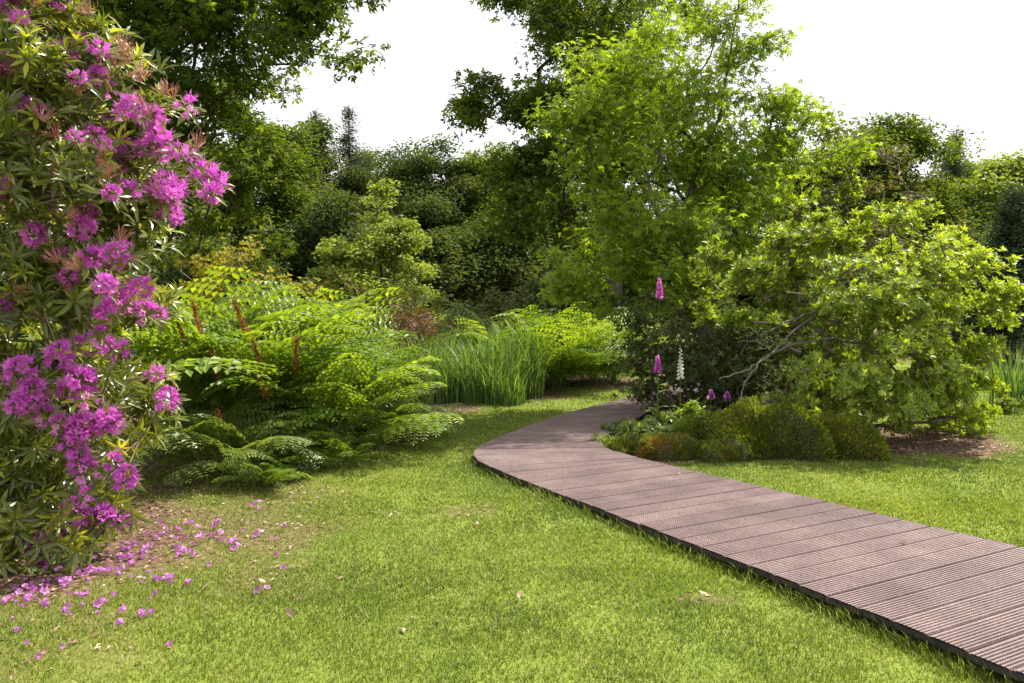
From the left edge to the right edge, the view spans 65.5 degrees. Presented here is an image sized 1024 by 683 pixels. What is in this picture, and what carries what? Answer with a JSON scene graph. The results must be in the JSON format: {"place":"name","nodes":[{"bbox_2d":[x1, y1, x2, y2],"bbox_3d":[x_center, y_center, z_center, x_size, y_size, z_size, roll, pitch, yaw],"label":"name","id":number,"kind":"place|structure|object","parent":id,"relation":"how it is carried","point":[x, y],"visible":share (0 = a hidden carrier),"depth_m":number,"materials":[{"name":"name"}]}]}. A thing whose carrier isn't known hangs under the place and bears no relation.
{"place":"outdoors","nodes":[
{"label":"outdoors","id":0,"kind":"place"},
{"bbox_2d":[0,313,1023,682],"bbox_3d":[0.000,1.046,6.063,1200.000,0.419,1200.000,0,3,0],"label":"lawn","id":1,"kind":"structure","parent":0,"point":[904,443],"depth_m":4.29,"materials":[{"name":"green plant"}]},
{"bbox_2d":[8,588,22,597],"bbox_3d":[-2.498,1.269,4.005,0.066,0.048,0.028,0,3,6],"label":"fallen blossom","id":2,"kind":"object","parent":1,"relation":"on","point":[16,591],"visible":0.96,"depth_m":4.00,"materials":[{"name":"pink plant"}]},
{"bbox_2d":[29,584,49,593],"bbox_3d":[-2.396,1.252,4.034,0.096,0.049,0.047,1,3,11],"label":"fallen blossom","id":3,"kind":"object","parent":1,"relation":"on","point":[34,590],"visible":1,"depth_m":4.03,"materials":[{"name":"pink plant"}]},
{"bbox_2d":[59,576,71,584],"bbox_3d":[-2.352,1.255,4.192,0.064,0.036,0.038,-2,4,-34],"label":"fallen blossom","id":4,"kind":"object","parent":1,"relation":"on","point":[66,578],"visible":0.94,"depth_m":4.20,"materials":[{"name":"pink plant"}]},
{"bbox_2d":[0,203,151,343],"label":"broadleaf tree","id":5,"kind":"object","parent":1,"relation":"on","point":[5,225],"visible":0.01,"depth_m":23.59,"materials":[{"name":"green plant"}]},
{"bbox_2d":[75,569,86,575],"bbox_3d":[-2.334,1.250,4.304,0.061,0.037,0.037,1,3,22],"label":"fallen blossom","id":6,"kind":"object","parent":1,"relation":"on","point":[78,572],"visible":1,"depth_m":4.30,"materials":[{"name":"pink plant"}]},
{"bbox_2d":[93,597,108,607],"bbox_3d":[-1.991,1.257,3.845,0.050,0.041,0.107,1,3,19],"label":"fallen blossom","id":7,"kind":"object","parent":1,"relation":"on","point":[104,600],"visible":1,"depth_m":3.83,"materials":[{"name":"pink plant"}]},
{"bbox_2d":[86,524,119,544],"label":"grass tuft","id":8,"kind":"object","parent":1,"relation":"on","point":[109,538],"visible":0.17,"depth_m":4.98,"materials":[{"name":"green plant"}]},
{"bbox_2d":[30,257,196,336],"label":"broadleaf tree","id":9,"kind":"object","parent":1,"relation":"on","point":[162,279],"depth_m":21.50,"materials":[{"name":"green plant"}]},
{"bbox_2d":[0,0,234,580],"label":"rhododendron","id":10,"kind":"object","parent":1,"relation":"on","point":[68,283],"visible":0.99,"depth_m":4.39,"materials":[{"name":"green plant"}]},
{"bbox_2d":[119,559,134,568],"bbox_3d":[-2.135,1.236,4.414,0.098,0.046,0.046,-2,4,-40],"label":"fallen blossom","id":11,"kind":"object","parent":1,"relation":"on","point":[123,567],"visible":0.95,"depth_m":4.43,"materials":[{"name":"pink plant"}]},
{"bbox_2d":[48,131,247,329],"bbox_3d":[-12.016,-4.106,25.465,8.019,8.443,6.404,0,3,0],"label":"broadleaf tree","id":12,"kind":"object","parent":1,"relation":"on","point":[196,201],"visible":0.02,"depth_m":24.45,"materials":[{"name":"green plant"}]},
{"bbox_2d":[10,266,363,424],"bbox_3d":[-3.415,0.142,8.490,3.625,1.856,3.642,-1,3,-23],"label":"fern","id":13,"kind":"object","parent":1,"relation":"on","point":[315,306],"visible":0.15,"depth_m":8.02,"materials":[{"name":"green plant"}]},
{"bbox_2d":[0,0,391,346],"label":"oak tree","id":14,"kind":"object","parent":1,"relation":"on","point":[164,26],"visible":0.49,"depth_m":11.51,"materials":[{"name":"green plant"}]},
{"bbox_2d":[92,395,312,472],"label":"fern","id":15,"kind":"object","parent":1,"relation":"on","point":[182,457],"visible":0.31,"depth_m":6.80,"materials":[{"name":"green plant"}]},
{"bbox_2d":[138,223,292,330],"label":"broadleaf tree","id":16,"kind":"object","parent":1,"relation":"on","point":[171,270],"visible":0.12,"depth_m":21.35,"materials":[{"name":"green plant"}]},
{"bbox_2d":[56,269,384,456],"bbox_3d":[-2.733,0.217,7.534,3.076,1.808,3.372,0,3,0],"label":"fern","id":17,"kind":"object","parent":1,"relation":"on","point":[318,349],"visible":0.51,"depth_m":7.19,"materials":[{"name":"green plant"}]},
{"bbox_2d":[130,390,345,485],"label":"fern","id":18,"kind":"object","parent":1,"relation":"on","point":[243,448],"visible":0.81,"depth_m":6.69,"materials":[{"name":"green plant"}]},
{"bbox_2d":[108,288,379,370],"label":"fern","id":19,"kind":"object","parent":1,"relation":"on","point":[360,338],"visible":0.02,"depth_m":8.79,"materials":[{"name":"green plant"}]},
{"bbox_2d":[159,68,340,297],"bbox_3d":[-8.853,-4.316,26.485,6.502,9.127,5.517,0,3,0],"label":"broadleaf tree","id":20,"kind":"object","parent":1,"relation":"on","point":[284,195],"visible":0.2,"depth_m":26.05,"materials":[{"name":"green plant"}]},
{"bbox_2d":[168,235,333,324],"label":"yellow azalea","id":21,"kind":"object","parent":1,"relation":"on","point":[201,268],"visible":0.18,"depth_m":11.63,"materials":[{"name":"green plant"}]},
{"bbox_2d":[208,448,316,491],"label":"fern","id":22,"kind":"object","parent":1,"relation":"on","point":[269,472],"visible":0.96,"depth_m":6.30,"materials":[{"name":"green plant"}]},
{"bbox_2d":[286,608,293,616],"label":"fallen leaf","id":23,"kind":"object","parent":1,"relation":"on","point":[289,612],"visible":1,"depth_m":3.72,"materials":[{"name":"beige plant"}]},
{"bbox_2d":[141,299,441,452],"bbox_3d":[-2.364,0.334,7.912,2.707,1.535,2.518,-2,4,-38],"label":"fern","id":24,"kind":"object","parent":1,"relation":"on","point":[292,393],"visible":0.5,"depth_m":7.33,"materials":[{"name":"green plant"}]},
{"bbox_2d":[180,286,416,370],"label":"fern","id":25,"kind":"object","parent":1,"relation":"on","point":[377,334],"visible":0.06,"depth_m":9.16,"materials":[{"name":"green plant"}]},
{"bbox_2d":[236,410,368,472],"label":"fern","id":26,"kind":"object","parent":1,"relation":"on","point":[315,449],"visible":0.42,"depth_m":7.12,"materials":[{"name":"green plant"}]},
{"bbox_2d":[238,115,391,304],"bbox_3d":[-7.741,-4.388,30.711,6.316,8.376,5.280,0,3,0],"label":"broadleaf tree","id":27,"kind":"object","parent":1,"relation":"on","point":[325,129],"visible":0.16,"depth_m":30.57,"materials":[{"name":"green plant"}]},
{"bbox_2d":[303,105,344,188],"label":"conifer tree","id":28,"kind":"object","parent":1,"relation":"on","point":[315,113],"visible":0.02,"depth_m":33.52,"materials":[{"name":"green plant"}]},
{"bbox_2d":[262,188,386,324],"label":"broadleaf tree","id":29,"kind":"object","parent":1,"relation":"on","point":[334,207],"visible":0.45,"depth_m":24.50,"materials":[{"name":"green plant"}]},
{"bbox_2d":[299,427,378,467],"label":"fern","id":30,"kind":"object","parent":1,"relation":"on","point":[339,455],"visible":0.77,"depth_m":7.19,"materials":[{"name":"green plant"}]},
{"bbox_2d":[230,341,463,452],"bbox_3d":[-1.758,0.552,7.890,2.184,1.108,2.513,-3,4,-45],"label":"fern","id":31,"kind":"object","parent":1,"relation":"on","point":[359,406],"visible":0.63,"depth_m":7.42,"materials":[{"name":"green plant"}]},
{"bbox_2d":[318,102,380,323],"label":"conifer tree","id":32,"kind":"object","parent":1,"relation":"on","point":[346,139],"visible":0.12,"depth_m":32.48,"materials":[{"name":"green plant"}]},
{"bbox_2d":[240,306,461,432],"bbox_3d":[-1.806,0.303,9.273,2.427,1.455,2.605,0,3,0],"label":"fern","id":33,"kind":"object","parent":1,"relation":"on","point":[396,352],"visible":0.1,"depth_m":9.22,"materials":[{"name":"green plant"}]},
{"bbox_2d":[330,143,392,194],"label":"broadleaf tree","id":34,"kind":"object","parent":1,"relation":"on","point":[368,152],"visible":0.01,"depth_m":35.85,"materials":[{"name":"green plant"}]},
{"bbox_2d":[299,269,446,362],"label":"bronze azalea","id":35,"kind":"object","parent":1,"relation":"on","point":[375,294],"visible":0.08,"depth_m":13.13,"materials":[{"name":"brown plant"}]},
{"bbox_2d":[296,178,464,347],"bbox_3d":[-3.009,-1.644,18.899,3.675,4.416,3.934,-2,4,-34],"label":"maple tree","id":36,"kind":"object","parent":1,"relation":"on","point":[363,259],"visible":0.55,"depth_m":18.40,"materials":[{"name":"green plant"}]},
{"bbox_2d":[316,383,455,444],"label":"fern","id":37,"kind":"object","parent":1,"relation":"on","point":[396,405],"visible":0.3,"depth_m":8.37,"materials":[{"name":"green plant"}]},
{"bbox_2d":[345,136,463,241],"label":"broadleaf tree","id":38,"kind":"object","parent":1,"relation":"on","point":[395,171],"visible":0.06,"depth_m":32.35,"materials":[{"name":"green plant"}]},
{"bbox_2d":[361,377,465,440],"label":"fern","id":39,"kind":"object","parent":1,"relation":"on","point":[416,404],"visible":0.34,"depth_m":8.69,"materials":[{"name":"green plant"}]},
{"bbox_2d":[371,281,457,351],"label":"green azalea","id":40,"kind":"object","parent":1,"relation":"on","point":[435,301],"visible":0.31,"depth_m":14.48,"materials":[{"name":"green plant"}]},
{"bbox_2d":[374,300,462,368],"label":"red brown azalea","id":41,"kind":"object","parent":1,"relation":"on","point":[414,327],"visible":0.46,"depth_m":12.41,"materials":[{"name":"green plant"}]},
{"bbox_2d":[374,326,474,400],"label":"fern","id":42,"kind":"object","parent":1,"relation":"on","point":[431,351],"visible":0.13,"depth_m":12.07,"materials":[{"name":"green plant"}]},
{"bbox_2d":[355,182,496,303],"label":"broadleaf tree","id":43,"kind":"object","parent":1,"relation":"on","point":[425,211],"visible":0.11,"depth_m":28.43,"materials":[{"name":"green plant"}]},
{"bbox_2d":[371,132,500,311],"bbox_3d":[-2.493,-4.192,30.772,5.941,7.876,4.492,0,3,0],"label":"broadleaf tree","id":44,"kind":"object","parent":1,"relation":"on","point":[434,166],"visible":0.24,"depth_m":30.33,"materials":[{"name":"green plant"}]},
{"bbox_2d":[375,224,500,345],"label":"broadleaf tree","id":45,"kind":"object","parent":1,"relation":"on","point":[445,255],"visible":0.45,"depth_m":22.51,"materials":[{"name":"green plant"}]},
{"bbox_2d":[417,363,473,403],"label":"reed clump","id":46,"kind":"object","parent":1,"relation":"on","point":[437,399],"visible":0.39,"depth_m":11.68,"materials":[{"name":"green plant"}]},
{"bbox_2d":[383,333,510,403],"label":"reed clump","id":47,"kind":"object","parent":1,"relation":"on","point":[456,381],"visible":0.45,"depth_m":11.71,"materials":[{"name":"green plant"}]},
{"bbox_2d":[403,139,520,321],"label":"broadleaf tree","id":48,"kind":"object","parent":1,"relation":"on","point":[473,159],"visible":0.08,"depth_m":31.19,"materials":[{"name":"green plant"}]},
{"bbox_2d":[444,318,481,344],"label":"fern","id":49,"kind":"object","parent":1,"relation":"on","point":[460,326],"visible":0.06,"depth_m":16.54,"materials":[{"name":"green plant"}]},
{"bbox_2d":[434,332,506,370],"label":"reed clump","id":50,"kind":"object","parent":1,"relation":"on","point":[459,346],"visible":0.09,"depth_m":13.09,"materials":[{"name":"green plant"}]},
{"bbox_2d":[433,335,530,404],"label":"reed clump","id":51,"kind":"object","parent":1,"relation":"on","point":[471,393],"visible":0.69,"depth_m":11.66,"materials":[{"name":"green plant"}]},
{"bbox_2d":[427,302,564,359],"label":"fern","id":52,"kind":"object","parent":1,"relation":"on","point":[481,330],"visible":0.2,"depth_m":14.14,"materials":[{"name":"green plant"}]},
{"bbox_2d":[466,356,535,405],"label":"reed clump","id":53,"kind":"object","parent":1,"relation":"on","point":[512,396],"visible":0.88,"depth_m":11.49,"materials":[{"name":"green plant"}]},
{"bbox_2d":[440,277,574,336],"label":"shrub","id":54,"kind":"object","parent":1,"relation":"on","point":[533,291],"visible":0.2,"depth_m":17.33,"materials":[{"name":"green plant"}]},
{"bbox_2d":[0,391,1023,678],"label":"leaf litter","id":55,"kind":"object","parent":1,"relation":"on","point":[42,651],"visible":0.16,"depth_m":5.42,"materials":[{"name":"plant"}]},
{"bbox_2d":[455,214,577,325],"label":"broadleaf tree","id":56,"kind":"object","parent":1,"relation":"on","point":[516,266],"visible":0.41,"depth_m":24.06,"materials":[{"name":"green plant"}]},
{"bbox_2d":[467,317,566,398],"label":"reed clump","id":57,"kind":"object","parent":1,"relation":"on","point":[536,388],"visible":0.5,"depth_m":12.26,"materials":[{"name":"green plant"}]},
{"bbox_2d":[460,321,601,376],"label":"fern","id":58,"kind":"object","parent":1,"relation":"on","point":[522,343],"visible":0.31,"depth_m":13.02,"materials":[{"name":"green plant"}]},
{"bbox_2d":[470,176,599,307],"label":"broadleaf tree","id":59,"kind":"object","parent":1,"relation":"on","point":[562,242],"visible":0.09,"depth_m":29.05,"materials":[{"name":"green plant"}]},
{"bbox_2d":[473,302,625,381],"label":"fern","id":60,"kind":"object","parent":1,"relation":"on","point":[522,316],"visible":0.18,"depth_m":14.08,"materials":[{"name":"green plant"}]},
{"bbox_2d":[507,312,640,389],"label":"fern","id":61,"kind":"object","parent":1,"relation":"on","point":[583,367],"visible":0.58,"depth_m":12.94,"materials":[{"name":"green plant"}]},
{"bbox_2d":[440,0,724,329],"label":"oak tree","id":62,"kind":"object","parent":1,"relation":"on","point":[559,21],"visible":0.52,"depth_m":17.21,"materials":[{"name":"green plant"}]},
{"bbox_2d":[522,261,666,326],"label":"broadleaf tree","id":63,"kind":"object","parent":1,"relation":"on","point":[631,293],"visible":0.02,"depth_m":20.46,"materials":[{"name":"green plant"}]},
{"bbox_2d":[531,322,657,385],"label":"fern","id":64,"kind":"object","parent":1,"relation":"on","point":[609,341],"visible":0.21,"depth_m":13.87,"materials":[{"name":"green plant"}]},
{"bbox_2d":[590,433,616,443],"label":"ground plant","id":65,"kind":"object","parent":1,"relation":"on","point":[600,436],"visible":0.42,"depth_m":8.10,"materials":[{"name":"green plant"}]},
{"bbox_2d":[599,417,626,437],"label":"ground plant","id":66,"kind":"object","parent":1,"relation":"on","point":[612,427],"visible":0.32,"depth_m":8.71,"materials":[{"name":"green plant"}]},
{"bbox_2d":[544,272,692,347],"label":"dark rhododendron","id":67,"kind":"object","parent":1,"relation":"on","point":[611,297],"visible":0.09,"depth_m":17.52,"materials":[{"name":"green plant"}]},
{"bbox_2d":[550,307,690,381],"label":"fern","id":68,"kind":"object","parent":1,"relation":"on","point":[613,377],"visible":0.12,"depth_m":14.63,"materials":[{"name":"green plant"}]},
{"bbox_2d":[603,431,642,454],"bbox_3d":[1.202,1.022,7.989,0.635,0.240,0.540,0,3,0],"label":"heath mound","id":69,"kind":"object","parent":1,"relation":"on","point":[626,444],"visible":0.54,"depth_m":7.86,"materials":[{"name":"green plant"}]},
{"bbox_2d":[553,204,716,324],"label":"broadleaf tree","id":70,"kind":"object","parent":1,"relation":"on","point":[622,250],"visible":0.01,"depth_m":30.95,"materials":[{"name":"green plant"}]},
{"bbox_2d":[615,416,674,437],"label":"ground plant","id":71,"kind":"object","parent":1,"relation":"on","point":[649,424],"visible":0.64,"depth_m":8.30,"materials":[{"name":"green plant"}]},
{"bbox_2d":[645,355,667,421],"bbox_3d":[1.576,0.601,8.493,0.409,0.973,0.304,0,3,0],"label":"foxglove","id":72,"kind":"object","parent":1,"relation":"on","point":[657,365],"visible":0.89,"depth_m":8.52,"materials":[{"name":"purple plant"}]},
{"bbox_2d":[645,272,669,418],"bbox_3d":[1.565,0.157,8.723,0.358,1.834,0.394,2,4,33],"label":"foxglove","id":73,"kind":"object","parent":1,"relation":"on","point":[659,291],"visible":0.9,"depth_m":8.68,"materials":[{"name":"purple plant"}]},
{"bbox_2d":[633,431,700,461],"bbox_3d":[1.526,1.014,7.710,0.700,0.294,0.575,0,3,0],"label":"heath mound","id":74,"kind":"object","parent":1,"relation":"on","point":[663,446],"visible":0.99,"depth_m":7.57,"materials":[{"name":"green plant"}]},
{"bbox_2d":[651,408,697,434],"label":"ground plant","id":75,"kind":"object","parent":1,"relation":"on","point":[676,415],"visible":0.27,"depth_m":8.46,"materials":[{"name":"green plant"}]},
{"bbox_2d":[671,348,690,415],"bbox_3d":[1.792,0.559,8.560,0.406,1.047,0.401,0,3,0],"label":"foxglove","id":76,"kind":"object","parent":1,"relation":"on","point":[681,373],"visible":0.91,"depth_m":8.52,"materials":[{"name":"white plant"}]},
{"bbox_2d":[668,414,707,441],"bbox_3d":[1.879,0.953,8.158,0.593,0.420,0.532,0,3,0],"label":"moss mound","id":77,"kind":"object","parent":1,"relation":"on","point":[683,425],"visible":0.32,"depth_m":8.04,"materials":[{"name":"green plant"}]},
{"bbox_2d":[672,398,725,418],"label":"ground plant","id":78,"kind":"object","parent":1,"relation":"on","point":[693,407],"visible":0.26,"depth_m":8.60,"materials":[{"name":"green plant"}]},
{"bbox_2d":[642,257,758,348],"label":"broadleaf tree","id":79,"kind":"object","parent":1,"relation":"on","point":[739,296],"visible":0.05,"depth_m":21.39,"materials":[{"name":"green plant"}]},
{"bbox_2d":[521,0,882,407],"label":"sweetgum tree","id":80,"kind":"object","parent":1,"relation":"on","point":[718,156],"visible":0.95,"depth_m":10.49,"materials":[{"name":"green plant"}]},
{"bbox_2d":[706,389,714,414],"bbox_3d":[2.133,0.798,8.581,0.372,0.608,0.297,-1,3,-13],"label":"foxglove","id":81,"kind":"object","parent":1,"relation":"on","point":[711,395],"visible":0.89,"depth_m":8.52,"materials":[{"name":"purple plant"}]},
{"bbox_2d":[645,166,781,309],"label":"broadleaf tree","id":82,"kind":"object","parent":1,"relation":"on","point":[718,215],"visible":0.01,"depth_m":31.50,"materials":[{"name":"green plant"}]},
{"bbox_2d":[698,433,754,462],"bbox_3d":[2.029,1.014,7.629,0.576,0.305,0.517,0,3,0],"label":"moss mound","id":83,"kind":"object","parent":1,"relation":"on","point":[722,450],"visible":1,"depth_m":7.50,"materials":[{"name":"green plant"}]},
{"bbox_2d":[723,391,731,408],"bbox_3d":[2.339,0.797,8.530,0.360,0.569,0.369,0,3,0],"label":"foxglove","id":84,"kind":"object","parent":1,"relation":"on","point":[726,397],"visible":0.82,"depth_m":8.48,"materials":[{"name":"purple plant"}]},
{"bbox_2d":[610,287,867,416],"bbox_3d":[2.779,0.226,9.682,3.163,1.773,1.921,1,3,15],"label":"shady azalea","id":85,"kind":"object","parent":1,"relation":"on","point":[693,375],"visible":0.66,"depth_m":9.53,"materials":[{"name":"green plant"}]},
{"bbox_2d":[473,381,1023,681],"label":"boardwalk","id":86,"kind":"structure","parent":1,"relation":"on","point":[954,592],"depth_m":4.79,"materials":[{"name":"brown wood"}]},
{"bbox_2d":[691,387,839,461],"bbox_3d":[2.480,0.841,7.884,1.368,0.756,1.048,0,3,0],"label":"moss mound","id":87,"kind":"object","parent":1,"relation":"on","point":[774,426],"visible":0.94,"depth_m":7.61,"materials":[{"name":"green plant"}]},
{"bbox_2d":[651,281,907,398],"bbox_3d":[4.014,0.150,12.007,3.981,2.225,1.915,0,3,0],"label":"dark rhododendron","id":88,"kind":"object","parent":1,"relation":"on","point":[790,311],"visible":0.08,"depth_m":11.69,"materials":[{"name":"green plant"}]},
{"bbox_2d":[730,138,879,389],"bbox_3d":[4.068,-0.937,11.405,2.271,3.888,1.800,0,3,0],"label":"broadleaf tree","id":89,"kind":"object","parent":1,"relation":"on","point":[834,196],"visible":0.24,"depth_m":11.35,"materials":[{"name":"green plant"}]},
{"bbox_2d":[723,251,911,332],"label":"broadleaf tree","id":90,"kind":"object","parent":1,"relation":"on","point":[843,280],"visible":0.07,"depth_m":19.75,"materials":[{"name":"green plant"}]},
{"bbox_2d":[814,409,892,460],"bbox_3d":[3.196,0.929,7.836,1.046,0.526,0.859,0,3,0],"label":"moss mound","id":91,"kind":"object","parent":1,"relation":"on","point":[855,438],"visible":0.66,"depth_m":7.54,"materials":[{"name":"green plant"}]},
{"bbox_2d":[764,115,943,340],"bbox_3d":[10.818,-3.573,25.706,5.496,7.306,5.006,2,3,31],"label":"broadleaf tree","id":92,"kind":"object","parent":1,"relation":"on","point":[870,198],"visible":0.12,"depth_m":24.97,"materials":[{"name":"green plant"}]},
{"bbox_2d":[687,194,1023,439],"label":"bush","id":93,"kind":"object","parent":1,"relation":"on","point":[860,383],"visible":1,"depth_m":8.31,"materials":[{"name":"green plant"}]},
{"bbox_2d":[719,312,864,408],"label":"arching branch","id":94,"kind":"object","parent":93,"relation":"attached to","point":[774,351],"visible":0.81,"depth_m":8.43,"materials":[{"name":"grey plant"}]},
{"bbox_2d":[758,116,977,372],"bbox_3d":[5.210,-1.161,11.994,3.484,4.297,2.455,0,3,0],"label":"tall azalea","id":95,"kind":"object","parent":1,"relation":"on","point":[881,188],"visible":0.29,"depth_m":11.64,"materials":[{"name":"green plant"}]},
{"bbox_2d":[846,111,996,337],"bbox_3d":[13.194,-3.799,26.734,5.452,7.648,4.987,-1,3,-23],"label":"broadleaf tree","id":96,"kind":"object","parent":1,"relation":"on","point":[922,142],"visible":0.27,"depth_m":25.92,"materials":[{"name":"green plant"}]},
{"bbox_2d":[877,217,1001,345],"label":"broadleaf tree","id":97,"kind":"object","parent":1,"relation":"on","point":[978,241],"visible":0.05,"depth_m":21.03,"materials":[{"name":"green plant"}]},
{"bbox_2d":[935,124,984,334],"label":"conifer tree","id":98,"kind":"object","parent":1,"relation":"on","point":[956,168],"visible":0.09,"depth_m":28.52,"materials":[{"name":"green plant"}]},
{"bbox_2d":[920,155,999,229],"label":"broadleaf tree","id":99,"kind":"object","parent":1,"relation":"on","point":[970,165],"visible":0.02,"depth_m":30.66,"materials":[{"name":"green plant"}]},
{"bbox_2d":[936,149,1023,334],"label":"broadleaf tree","id":100,"kind":"object","parent":1,"relation":"on","point":[1008,170],"visible":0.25,"depth_m":26.64,"materials":[{"name":"green plant"}]},
{"bbox_2d":[944,183,1023,363],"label":"conifer tree","id":101,"kind":"object","parent":1,"relation":"on","point":[1008,234],"visible":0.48,"depth_m":18.73,"materials":[{"name":"green plant"}]},
{"bbox_2d":[987,340,1023,406],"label":"iris clump","id":102,"kind":"object","parent":1,"relation":"on","point":[1017,391],"visible":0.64,"depth_m":11.52,"materials":[{"name":"green plant"}]},
{"bbox_2d":[993,393,1023,413],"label":"ground plant","id":103,"kind":"object","parent":1,"relation":"on","point":[1008,403],"visible":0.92,"depth_m":10.61,"materials":[{"name":"green plant"}]},
{"bbox_2d":[5,0,1023,270],"label":"sky","id":104,"kind":"structure","parent":0,"point":[961,62],"materials":[{"name":"white"}]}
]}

